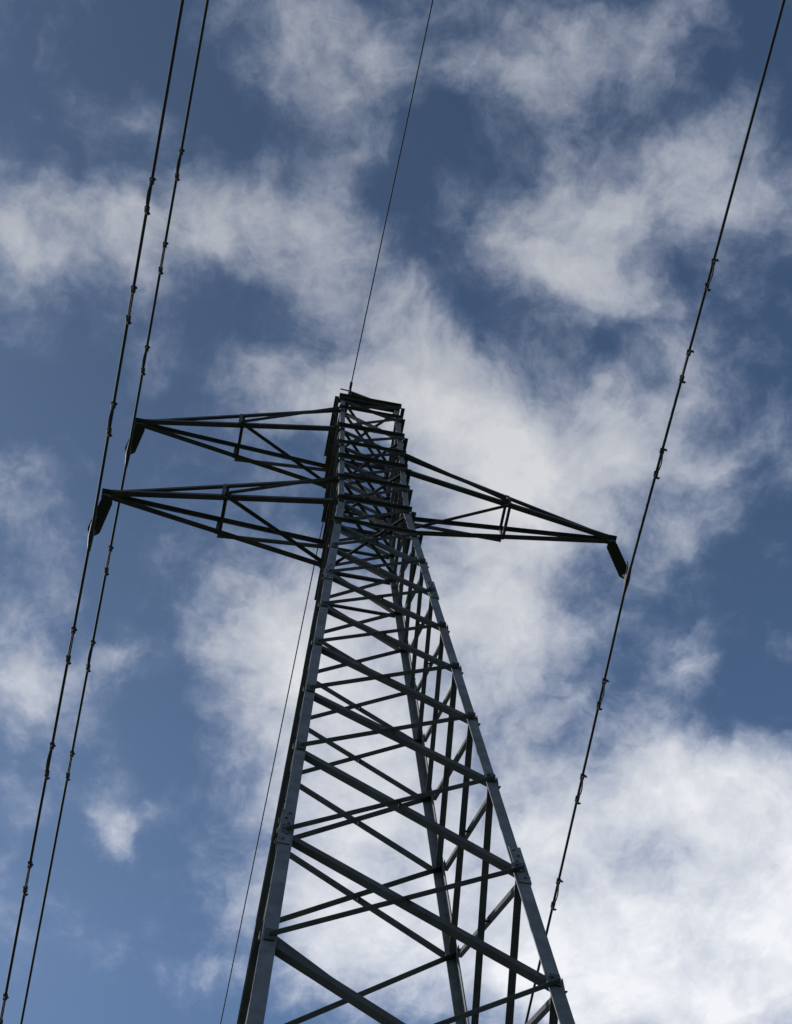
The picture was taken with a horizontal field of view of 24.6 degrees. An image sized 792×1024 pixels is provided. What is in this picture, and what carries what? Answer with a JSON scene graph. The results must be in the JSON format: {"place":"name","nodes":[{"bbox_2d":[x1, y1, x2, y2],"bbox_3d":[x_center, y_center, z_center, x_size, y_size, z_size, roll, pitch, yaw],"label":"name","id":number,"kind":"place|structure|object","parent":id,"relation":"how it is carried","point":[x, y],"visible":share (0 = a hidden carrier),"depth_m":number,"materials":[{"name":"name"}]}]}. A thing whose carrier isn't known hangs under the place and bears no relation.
{"place":"outdoors","nodes":[
{"label":"outdoors","id":0,"kind":"place"},
{"bbox_2d":[0,0,791,1023],"label":"sky","id":1,"kind":"structure","parent":0,"point":[566,171],"materials":[{"name":"blue"}]},
{"bbox_3d":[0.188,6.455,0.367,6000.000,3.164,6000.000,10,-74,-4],"label":"ground","id":2,"kind":"structure","parent":0,"visible":0},
{"bbox_2d":[87,382,631,1023],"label":"electricity pylon","id":3,"kind":"object","parent":2,"relation":"on","point":[399,518],"visible":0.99,"depth_m":15.64,"materials":[{"name":"metal"}]},
{"bbox_2d":[0,0,183,1023],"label":"power line","id":4,"kind":"object","parent":3,"relation":"hanging from","point":[52,745],"visible":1,"depth_m":18.60,"materials":[{"name":"metal"}]},
{"bbox_2d":[20,0,208,1023],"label":"power line","id":5,"kind":"object","parent":3,"relation":"attached to","point":[147,347],"visible":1,"depth_m":22.01,"materials":[{"name":"metal"}]},
{"bbox_2d":[220,0,432,1023],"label":"earth wire","id":6,"kind":"object","parent":3,"relation":"attached to","point":[323,522],"visible":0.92,"depth_m":25.97,"materials":[{"name":"metal"}]},
{"bbox_2d":[524,0,785,1023],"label":"power line","id":7,"kind":"object","parent":3,"relation":"hanging from","point":[656,472],"visible":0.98,"depth_m":20.52,"materials":[{"name":"metal"}]}
]}

